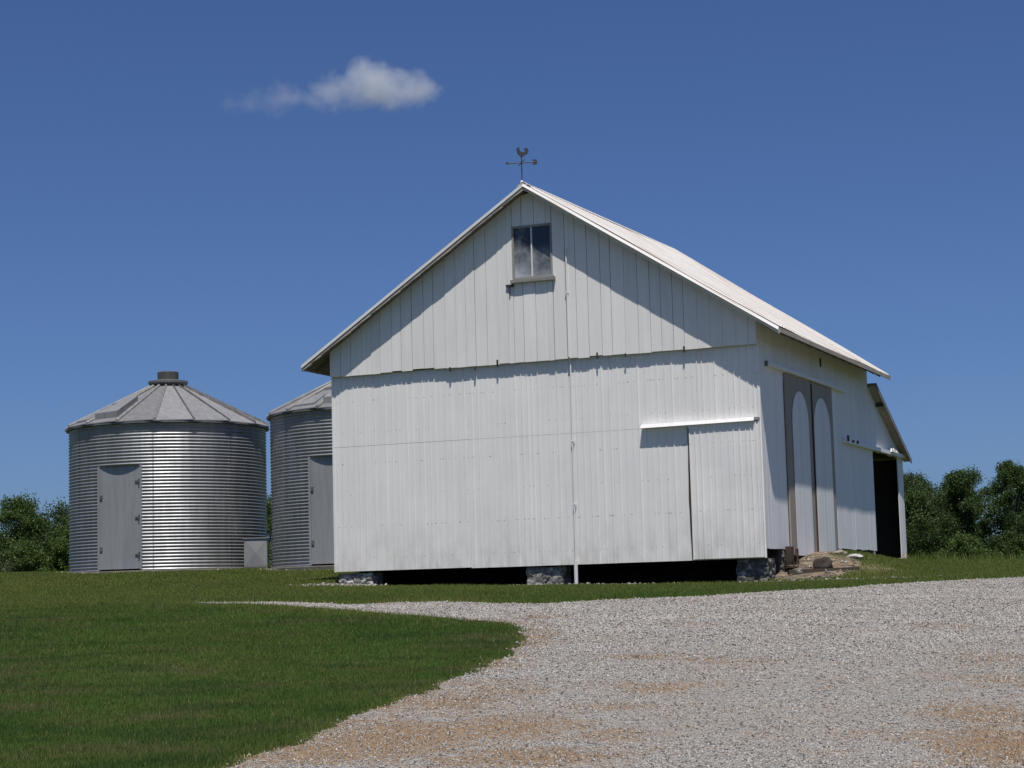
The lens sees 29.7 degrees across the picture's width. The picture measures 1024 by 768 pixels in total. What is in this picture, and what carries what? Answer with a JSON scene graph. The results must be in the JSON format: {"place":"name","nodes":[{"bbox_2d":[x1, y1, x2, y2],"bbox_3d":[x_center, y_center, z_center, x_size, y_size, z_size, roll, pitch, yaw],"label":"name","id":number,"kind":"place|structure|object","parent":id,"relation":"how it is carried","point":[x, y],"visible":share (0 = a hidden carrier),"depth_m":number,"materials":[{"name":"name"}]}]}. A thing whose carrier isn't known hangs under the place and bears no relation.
{"place":"outdoors","nodes":[
{"label":"outdoors","id":0,"kind":"place"},
{"bbox_2d":[0,549,1023,767],"bbox_3d":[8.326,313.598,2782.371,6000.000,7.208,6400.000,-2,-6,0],"label":"ground","id":1,"kind":"structure","parent":0,"point":[803,559],"depth_m":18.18,"materials":[{"name":"green plant"}]},
{"bbox_2d":[0,548,16,572],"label":"broadleaf tree","id":2,"kind":"object","parent":1,"relation":"on","point":[8,566],"visible":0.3,"depth_m":143.02,"materials":[{"name":"green plant"}]},
{"bbox_2d":[1,513,51,548],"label":"broadleaf tree","id":3,"kind":"object","parent":1,"relation":"on","point":[18,528],"visible":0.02,"depth_m":158.86,"materials":[{"name":"green plant"}]},
{"bbox_2d":[0,489,53,561],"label":"broadleaf tree","id":4,"kind":"object","parent":1,"relation":"on","point":[20,511],"visible":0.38,"depth_m":148.96,"materials":[{"name":"green plant"}]},
{"bbox_2d":[0,537,64,571],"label":"broadleaf tree","id":5,"kind":"object","parent":1,"relation":"on","point":[28,555],"visible":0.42,"depth_m":143.74,"materials":[{"name":"green plant"}]},
{"bbox_2d":[22,497,69,558],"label":"broadleaf tree","id":6,"kind":"object","parent":1,"relation":"on","point":[57,519],"visible":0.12,"depth_m":149.06,"materials":[{"name":"green plant"}]},
{"bbox_2d":[31,514,69,570],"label":"broadleaf tree","id":7,"kind":"object","parent":1,"relation":"on","point":[60,545],"visible":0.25,"depth_m":144.26,"materials":[{"name":"green plant"}]},
{"bbox_2d":[65,371,268,572],"bbox_3d":[-9.793,2.639,55.077,5.860,6.000,5.860,-2,-6,0],"label":"grain bin","id":8,"kind":"object","parent":1,"relation":"on","point":[167,471],"visible":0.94,"depth_m":52.70,"materials":[{"name":"metal"}]},
{"bbox_2d":[97,464,142,570],"bbox_3d":[-10.645,3.628,52.419,1.367,2.850,0.100,-4,-7,19],"label":"door","id":9,"kind":"structure","parent":8,"relation":"in","point":[119,487],"depth_m":52.43,"materials":[{"name":"metal"}]},
{"bbox_2d":[243,537,268,567],"bbox_3d":[-6.997,4.670,52.851,0.680,0.910,0.615,-1,-6,-4],"label":"steel box","id":10,"kind":"object","parent":1,"relation":"on","point":[256,552],"visible":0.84,"depth_m":52.57,"materials":[{"name":"metal"}]},
{"bbox_2d":[266,493,272,565],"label":"broadleaf tree","id":11,"kind":"object","parent":1,"relation":"on","point":[269,519],"visible":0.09,"depth_m":147.71,"materials":[{"name":"green plant"}]},
{"bbox_2d":[266,381,333,569],"bbox_3d":[-3.841,2.259,53.089,5.860,6.080,5.860,-2,-6,0],"label":"grain bin","id":12,"kind":"object","parent":1,"relation":"on","point":[301,475],"visible":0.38,"depth_m":50.89,"materials":[{"name":"metal"}]},
{"bbox_2d":[308,456,333,564],"bbox_3d":[-4.681,3.288,50.437,1.353,2.850,0.070,-4,-7,19],"label":"door","id":13,"kind":"structure","parent":12,"relation":"in","point":[320,468],"depth_m":50.53,"materials":[{"name":"metal"}]},
{"bbox_2d":[61,552,940,586],"bbox_3d":[-1.596,4.592,46.554,8.763,0.937,26.125,4,-9,-42],"label":"pebble rubble","id":14,"kind":"object","parent":1,"relation":"on","point":[629,583],"visible":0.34,"depth_m":41.44,"materials":[{"name":"stone"}]},
{"bbox_2d":[301,182,911,585],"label":"barn","id":15,"kind":"structure","parent":1,"relation":"on","point":[531,384],"depth_m":42.38,"materials":[{"name":"white wood"}]},
{"bbox_2d":[505,147,536,182],"bbox_3d":[0.208,-4.804,42.619,0.564,0.875,0.447,-6,-8,36],"label":"weathervane","id":16,"kind":"object","parent":15,"relation":"on","point":[522,154],"visible":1,"depth_m":42.63,"materials":[{"name":"metal"}]},
{"bbox_2d":[510,223,555,283],"bbox_3d":[0.459,-2.875,42.431,1.047,1.277,0.175,-4,-7,23],"label":"window","id":17,"kind":"structure","parent":15,"relation":"in","point":[519,275],"depth_m":42.48,"materials":[{"name":"grey wood"}]},
{"bbox_2d":[687,421,764,559],"bbox_3d":[4.436,2.222,40.265,1.606,2.825,0.086,-4,-7,23],"label":"sliding door","id":18,"kind":"structure","parent":15,"relation":"in","point":[725,468],"depth_m":40.23,"materials":[{"name":"white wood"}]},
{"bbox_2d":[783,373,818,555],"bbox_3d":[6.406,1.832,42.751,0.067,3.952,2.189,-4,-7,23],"label":"side door","id":19,"kind":"structure","parent":15,"relation":"in","point":[800,450],"depth_m":42.62,"materials":[{"name":"beige paint"}]},
{"bbox_2d":[810,382,838,551],"bbox_3d":[7.230,2.009,44.636,0.060,3.968,1.944,-4,-7,23],"label":"side door","id":20,"kind":"structure","parent":15,"relation":"in","point":[821,396],"depth_m":44.59,"materials":[{"name":"beige paint"}]},
{"bbox_2d":[198,576,1023,767],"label":"gravel drive","id":21,"kind":"structure","parent":1,"relation":"on","point":[536,731],"depth_m":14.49,"materials":[{"name":"grey gravel"}]},
{"bbox_2d":[219,609,1023,767],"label":"dry straw","id":22,"kind":"object","parent":21,"relation":"on","point":[444,703],"visible":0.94,"depth_m":13.19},
{"bbox_2d":[784,546,799,567],"bbox_3d":[6.077,3.723,41.414,0.207,0.468,1.181,-4,-7,23],"label":"rusty bracket","id":23,"kind":"object","parent":1,"relation":"on","point":[789,552],"visible":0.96,"depth_m":40.95,"materials":[{"name":"metal"}]},
{"bbox_2d":[787,567,858,574],"bbox_3d":[6.548,3.931,40.599,1.500,0.110,0.187,-2,-6,-4],"label":"timber edging","id":24,"kind":"object","parent":1,"relation":"on","point":[794,572],"visible":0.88,"depth_m":40.53,"materials":[{"name":"brown wood"}]},
{"bbox_2d":[813,556,832,568],"bbox_3d":[6.586,3.852,40.873,0.410,0.404,0.486,-7,-8,38],"label":"boulder","id":25,"kind":"object","parent":1,"relation":"on","point":[823,562],"visible":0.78,"depth_m":40.74,"materials":[{"name":"stone"}]},
{"bbox_2d":[834,550,847,554],"bbox_3d":[7.209,3.716,42.470,0.342,0.144,0.205,-3,-7,16],"label":"rubble stone","id":26,"kind":"object","parent":1,"relation":"on","point":[840,551],"visible":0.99,"depth_m":42.40,"materials":[{"name":"beige stone"}]},
{"bbox_2d":[846,554,863,558],"bbox_3d":[7.478,3.762,42.015,0.274,0.145,0.410,5,-9,-45],"label":"rubble stone","id":27,"kind":"object","parent":1,"relation":"on","point":[859,556],"visible":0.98,"depth_m":41.92,"materials":[{"name":"white stone"}]},
{"bbox_2d":[903,470,942,546],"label":"broadleaf tree","id":28,"kind":"object","parent":1,"relation":"on","point":[920,477],"visible":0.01,"depth_m":162.48,"materials":[{"name":"green plant"}]},
{"bbox_2d":[903,472,945,555],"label":"broadleaf tree","id":29,"kind":"object","parent":1,"relation":"on","point":[908,481],"visible":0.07,"depth_m":155.26,"materials":[{"name":"green plant"}]},
{"bbox_2d":[920,470,944,498],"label":"broadleaf tree","id":30,"kind":"object","parent":1,"relation":"on","point":[930,488],"visible":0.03,"depth_m":167.12,"materials":[{"name":"green plant"}]},
{"bbox_2d":[904,482,970,556],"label":"broadleaf tree","id":31,"kind":"object","parent":1,"relation":"on","point":[918,507],"visible":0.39,"depth_m":148.29,"materials":[{"name":"green plant"}]},
{"bbox_2d":[932,465,988,548],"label":"broadleaf tree","id":32,"kind":"object","parent":1,"relation":"on","point":[959,490],"visible":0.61,"depth_m":149.29,"materials":[{"name":"green plant"}]},
{"bbox_2d":[930,489,995,549],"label":"broadleaf tree","id":33,"kind":"object","parent":1,"relation":"on","point":[973,522],"visible":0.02,"depth_m":156.09,"materials":[{"name":"green plant"}]},
{"bbox_2d":[927,464,1009,545],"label":"broadleaf tree","id":34,"kind":"object","parent":1,"relation":"on","point":[975,485],"visible":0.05,"depth_m":164.17,"materials":[{"name":"green plant"}]},
{"bbox_2d":[945,530,1004,559],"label":"bush","id":35,"kind":"object","parent":1,"relation":"on","point":[966,543],"visible":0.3,"depth_m":142.87,"materials":[{"name":"green plant"}]},
{"bbox_2d":[971,459,1023,544],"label":"broadleaf tree","id":36,"kind":"object","parent":1,"relation":"on","point":[1009,476],"visible":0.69,"depth_m":148.22,"materials":[{"name":"green plant"}]},
{"bbox_2d":[984,529,1023,558],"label":"bush","id":37,"kind":"object","parent":1,"relation":"on","point":[1010,542],"visible":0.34,"depth_m":144.90,"materials":[{"name":"green plant"}]},
{"bbox_2d":[0,0,1023,548],"label":"sky","id":38,"kind":"structure","parent":0,"point":[211,193],"materials":[{"name":"blue"}]},
{"bbox_2d":[904,549,1023,559],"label":"tall grass","id":39,"kind":"structure","parent":0,"point":[922,557],"depth_m":49.09,"materials":[{"name":"green plant"}]}
]}

